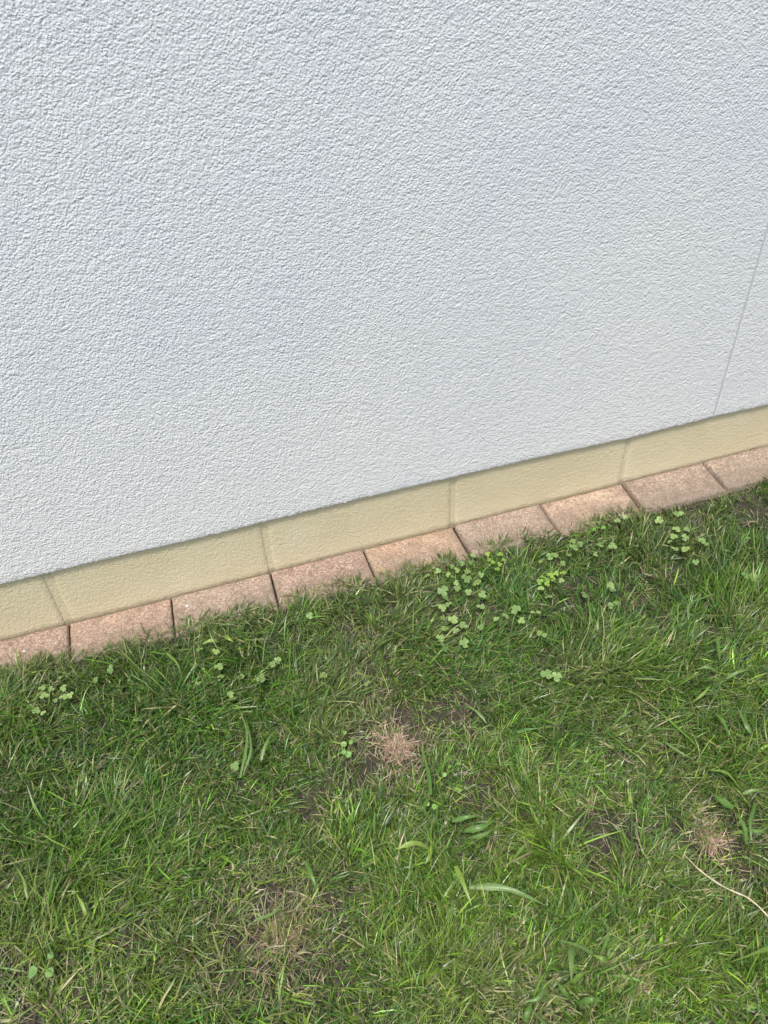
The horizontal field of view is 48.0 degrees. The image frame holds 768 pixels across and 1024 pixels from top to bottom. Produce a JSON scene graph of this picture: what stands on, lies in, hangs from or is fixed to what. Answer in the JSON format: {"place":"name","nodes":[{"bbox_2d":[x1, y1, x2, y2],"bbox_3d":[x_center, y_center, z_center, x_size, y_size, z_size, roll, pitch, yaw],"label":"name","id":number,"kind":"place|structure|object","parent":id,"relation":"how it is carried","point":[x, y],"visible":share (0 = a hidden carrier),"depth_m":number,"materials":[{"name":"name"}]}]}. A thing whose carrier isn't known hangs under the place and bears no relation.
{"place":"outdoors","nodes":[
{"label":"outdoors","id":0,"kind":"place"},
{"bbox_2d":[0,467,767,1023],"bbox_3d":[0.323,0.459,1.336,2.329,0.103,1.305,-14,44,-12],"label":"grass","id":1,"kind":"structure","parent":0,"point":[166,801],"depth_m":1.39,"materials":[{"name":"green plant"}]},
{"bbox_2d":[28,951,55,978],"bbox_3d":[-0.479,0.647,1.214,0.039,0.036,0.034,-14,44,-12],"label":"broad leaf weed","id":2,"kind":"object","parent":1,"relation":"on","point":[32,971],"visible":0.98,"depth_m":1.21,"materials":[{"name":"green plant"}]},
{"bbox_2d":[17,868,85,914],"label":"broad bladed grass","id":3,"kind":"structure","parent":1,"relation":"on","point":[78,897],"depth_m":1.27,"materials":[{"name":"green plant"}]},
{"bbox_2d":[32,676,73,714],"bbox_3d":[-0.595,0.337,1.542,0.073,0.044,0.068,-29,49,-25],"label":"clover","id":4,"kind":"object","parent":1,"relation":"on","point":[43,694],"visible":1,"depth_m":1.54,"materials":[{"name":"green plant"}]},
{"bbox_2d":[93,665,113,683],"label":"clover","id":5,"kind":"object","parent":1,"relation":"on","point":[110,668],"visible":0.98,"depth_m":1.57,"materials":[{"name":"green plant"}]},
{"bbox_2d":[117,646,181,766],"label":"broad bladed grass","id":6,"kind":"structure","parent":1,"relation":"on","point":[168,654],"depth_m":1.56,"materials":[{"name":"green plant"}]},
{"bbox_2d":[203,635,233,643],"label":"broad bladed grass","id":7,"kind":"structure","parent":1,"relation":"on","point":[226,637],"depth_m":1.61,"materials":[{"name":"green plant"}]},
{"bbox_2d":[195,647,243,684],"bbox_3d":[-0.307,0.284,1.586,0.088,0.044,0.094,-14,44,-12],"label":"clover","id":8,"kind":"object","parent":1,"relation":"on","point":[219,666],"visible":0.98,"depth_m":1.56,"materials":[{"name":"green plant"}]},
{"bbox_2d":[226,691,236,703],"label":"clover","id":9,"kind":"object","parent":1,"relation":"on","point":[231,695],"visible":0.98,"depth_m":1.53,"materials":[{"name":"green plant"}]},
{"bbox_2d":[230,761,238,773],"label":"clover","id":10,"kind":"object","parent":1,"relation":"on","point":[235,767],"visible":1,"depth_m":1.43,"materials":[{"name":"green plant"}]},
{"bbox_2d":[239,709,276,777],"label":"broad bladed grass","id":11,"kind":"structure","parent":1,"relation":"on","point":[250,751],"depth_m":1.44,"materials":[{"name":"green plant"}]},
{"bbox_2d":[256,657,280,684],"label":"clover","id":12,"kind":"object","parent":1,"relation":"on","point":[272,664],"visible":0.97,"depth_m":1.57,"materials":[{"name":"green plant"}]},
{"bbox_2d":[256,892,287,920],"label":"broad bladed grass","id":13,"kind":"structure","parent":1,"relation":"on","point":[265,916],"depth_m":1.24,"materials":[{"name":"green plant"}]},
{"bbox_2d":[239,884,325,985],"bbox_3d":[-0.147,0.599,1.245,0.145,0.032,0.151,-14,44,-12],"label":"dead grass tuft","id":14,"kind":"object","parent":1,"relation":"on","point":[290,935],"visible":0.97,"depth_m":1.25,"materials":[{"name":"beige plant"}]},
{"bbox_2d":[304,860,316,888],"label":"broad bladed grass","id":15,"kind":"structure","parent":1,"relation":"on","point":[308,868],"depth_m":1.28,"materials":[{"name":"green plant"}]},
{"bbox_2d":[306,612,369,685],"bbox_3d":[-0.107,0.272,1.589,0.065,0.045,0.199,-27,49,-24],"label":"clover","id":16,"kind":"object","parent":1,"relation":"on","point":[311,617],"visible":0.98,"depth_m":1.56,"materials":[{"name":"green plant"}]},
{"bbox_2d":[341,730,352,757],"bbox_3d":[-0.063,0.397,1.457,0.022,0.041,0.051,3,44,6],"label":"seedling","id":17,"kind":"object","parent":1,"relation":"on","point":[348,754],"visible":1,"depth_m":1.45,"materials":[{"name":"green plant"}]},
{"bbox_2d":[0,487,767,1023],"bbox_3d":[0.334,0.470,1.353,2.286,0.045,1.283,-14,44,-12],"label":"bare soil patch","id":18,"kind":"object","parent":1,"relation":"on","point":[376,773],"visible":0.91,"depth_m":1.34,"materials":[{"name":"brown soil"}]},
{"bbox_2d":[364,709,431,779],"bbox_3d":[0.029,0.389,1.461,0.122,0.031,0.148,-14,44,-12],"label":"dead grass tuft","id":19,"kind":"object","parent":1,"relation":"on","point":[400,743],"visible":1,"depth_m":1.47,"materials":[{"name":"beige plant"}]},
{"bbox_2d":[396,841,432,863],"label":"broad bladed grass","id":20,"kind":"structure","parent":1,"relation":"on","point":[417,843],"depth_m":1.31,"materials":[{"name":"green plant"}]},
{"bbox_2d":[421,747,432,824],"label":"broad bladed grass","id":21,"kind":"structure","parent":1,"relation":"on","point":[429,781],"depth_m":1.39,"materials":[{"name":"green plant"}]},
{"bbox_2d":[422,801,436,809],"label":"seedling","id":22,"kind":"object","parent":1,"relation":"on","point":[434,806],"visible":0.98,"depth_m":1.36,"materials":[{"name":"green plant"}]},
{"bbox_2d":[442,763,462,792],"bbox_3d":[0.111,0.439,1.407,0.033,0.039,0.054,-3,43,0],"label":"seedling","id":23,"kind":"object","parent":1,"relation":"on","point":[444,774],"visible":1,"depth_m":1.40,"materials":[{"name":"green plant"}]},
{"bbox_2d":[425,553,483,578],"bbox_3d":[0.140,0.130,1.730,0.114,0.044,0.066,-14,44,-12],"label":"clover","id":24,"kind":"object","parent":1,"relation":"on","point":[472,555],"visible":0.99,"depth_m":1.73,"materials":[{"name":"green plant"}]},
{"bbox_2d":[431,574,485,623],"bbox_3d":[0.146,0.173,1.682,0.080,0.047,0.133,29,52,29],"label":"clover","id":25,"kind":"object","parent":1,"relation":"on","point":[453,619],"visible":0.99,"depth_m":1.68,"materials":[{"name":"green plant"}]},
{"bbox_2d":[436,614,483,651],"bbox_3d":[0.135,0.241,1.614,0.084,0.042,0.085,14,46,17],"label":"clover","id":26,"kind":"object","parent":1,"relation":"on","point":[464,641],"visible":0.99,"depth_m":1.61,"materials":[{"name":"green plant"}]},
{"bbox_2d":[452,815,494,839],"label":"broad bladed grass","id":27,"kind":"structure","parent":1,"relation":"on","point":[475,828],"depth_m":1.33,"materials":[{"name":"green plant"}]},
{"bbox_2d":[464,704,524,863],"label":"broad bladed grass","id":28,"kind":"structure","parent":1,"relation":"on","point":[520,850],"depth_m":1.31,"materials":[{"name":"green plant"}]},
{"bbox_2d":[485,552,504,572],"bbox_3d":[0.228,0.111,1.747,0.040,0.044,0.057,-14,44,-12],"label":"medick","id":29,"kind":"object","parent":1,"relation":"on","point":[493,562],"visible":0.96,"depth_m":1.74,"materials":[{"name":"green plant"}]},
{"bbox_2d":[454,865,547,906],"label":"broad bladed grass","id":30,"kind":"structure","parent":1,"relation":"on","point":[493,886],"depth_m":1.26,"materials":[{"name":"green plant"}]},
{"bbox_2d":[477,604,524,623],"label":"clover","id":31,"kind":"object","parent":1,"relation":"on","point":[514,610],"visible":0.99,"depth_m":1.65,"materials":[{"name":"green plant"}]},
{"bbox_2d":[537,630,546,641],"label":"clover","id":32,"kind":"object","parent":1,"relation":"on","point":[540,632],"visible":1,"depth_m":1.60,"materials":[{"name":"green plant"}]},
{"bbox_2d":[537,578,563,598],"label":"clover","id":33,"kind":"object","parent":1,"relation":"on","point":[542,587],"visible":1,"depth_m":1.68,"materials":[{"name":"green plant"}]},
{"bbox_2d":[540,669,561,681],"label":"clover","id":34,"kind":"object","parent":1,"relation":"on","point":[547,674],"visible":1,"depth_m":1.53,"materials":[{"name":"green plant"}]},
{"bbox_2d":[537,571,565,586],"bbox_3d":[0.329,0.140,1.710,0.066,0.045,0.028,-29,50,-26],"label":"medick","id":35,"kind":"object","parent":1,"relation":"on","point":[547,582],"visible":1,"depth_m":1.70,"materials":[{"name":"green plant"}]},
{"bbox_2d":[538,539,582,565],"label":"clover","id":36,"kind":"object","parent":1,"relation":"on","point":[555,555],"visible":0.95,"depth_m":1.75,"materials":[{"name":"green plant"}]},
{"bbox_2d":[523,980,603,1021],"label":"broad bladed grass","id":37,"kind":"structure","parent":1,"relation":"on","point":[583,1001],"depth_m":1.15,"materials":[{"name":"green plant"}]},
{"bbox_2d":[556,913,609,983],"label":"broad bladed grass","id":38,"kind":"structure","parent":1,"relation":"on","point":[571,956],"depth_m":1.19,"materials":[{"name":"green plant"}]},
{"bbox_2d":[592,522,605,534],"bbox_3d":[0.446,0.038,1.814,0.028,0.044,0.036,-3,43,-1],"label":"broad leaf weed","id":39,"kind":"object","parent":1,"relation":"on","point":[602,527],"visible":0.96,"depth_m":1.79,"materials":[{"name":"green plant"}]},
{"bbox_2d":[581,540,618,608],"bbox_3d":[0.443,0.128,1.719,0.074,0.044,0.174,15,46,17],"label":"clover","id":40,"kind":"object","parent":1,"relation":"on","point":[611,546],"visible":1,"depth_m":1.68,"materials":[{"name":"green plant"}]},
{"bbox_2d":[614,515,626,528],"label":"clover","id":41,"kind":"object","parent":1,"relation":"on","point":[623,516],"visible":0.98,"depth_m":1.81,"materials":[{"name":"green plant"}]},
{"bbox_2d":[623,965,661,1013],"bbox_3d":[0.355,0.648,1.173,0.056,0.028,0.060,-14,44,-12],"label":"dead grass tuft","id":42,"kind":"object","parent":1,"relation":"on","point":[647,991],"visible":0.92,"depth_m":1.18,"materials":[{"name":"beige plant"}]},
{"bbox_2d":[655,511,689,551],"bbox_3d":[0.603,0.051,1.794,0.066,0.043,0.126,1,43,3],"label":"clover","id":43,"kind":"object","parent":1,"relation":"on","point":[685,528],"visible":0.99,"depth_m":1.79,"materials":[{"name":"green plant"}]},
{"bbox_2d":[665,742,693,758],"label":"broad bladed grass","id":44,"kind":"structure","parent":1,"relation":"on","point":[673,747],"depth_m":1.42,"materials":[{"name":"green plant"}]},
{"bbox_2d":[692,538,709,566],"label":"clover","id":45,"kind":"object","parent":1,"relation":"on","point":[703,540],"visible":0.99,"depth_m":1.76,"materials":[{"name":"green plant"}]},
{"bbox_2d":[687,593,715,619],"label":"broad bladed grass","id":46,"kind":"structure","parent":1,"relation":"on","point":[688,605],"depth_m":1.63,"materials":[{"name":"green plant"}]},
{"bbox_2d":[690,813,737,870],"bbox_3d":[0.509,0.505,1.320,0.084,0.028,0.110,10,45,13],"label":"dead grass tuft","id":47,"kind":"object","parent":1,"relation":"on","point":[713,840],"visible":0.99,"depth_m":1.33,"materials":[{"name":"beige plant"}]},
{"bbox_2d":[692,636,752,735],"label":"broad bladed grass","id":48,"kind":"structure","parent":1,"relation":"on","point":[747,727],"depth_m":1.49,"materials":[{"name":"green plant"}]},
{"bbox_2d":[685,855,767,916],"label":"dry stalk","id":49,"kind":"object","parent":1,"relation":"on","point":[751,900],"visible":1,"depth_m":1.25,"materials":[{"name":"beige plant"}]},
{"bbox_2d":[708,770,767,844],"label":"broad bladed grass","id":50,"kind":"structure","parent":1,"relation":"on","point":[725,803],"depth_m":1.33,"materials":[{"name":"green plant"}]},
{"bbox_2d":[732,946,767,961],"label":"broad bladed grass","id":51,"kind":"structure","parent":1,"relation":"on","point":[762,950],"depth_m":1.18,"materials":[{"name":"green plant"}]},
{"bbox_2d":[742,572,758,583],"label":"clover","id":52,"kind":"object","parent":1,"relation":"on","point":[747,574],"visible":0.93,"depth_m":1.69,"materials":[{"name":"green plant"}]},
{"label":"ground","id":53,"kind":"structure","parent":0,"visible":0},
{"bbox_2d":[0,0,767,641],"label":"house wall","id":54,"kind":"structure","parent":53,"relation":"on","point":[284,284],"depth_m":1.38,"materials":[{"name":"grey paint"}]},
{"bbox_2d":[0,446,767,683],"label":"paving edge","id":55,"kind":"object","parent":53,"relation":"on","point":[719,476],"visible":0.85,"depth_m":1.77,"materials":[{"name":"pink concrete"}]}
]}

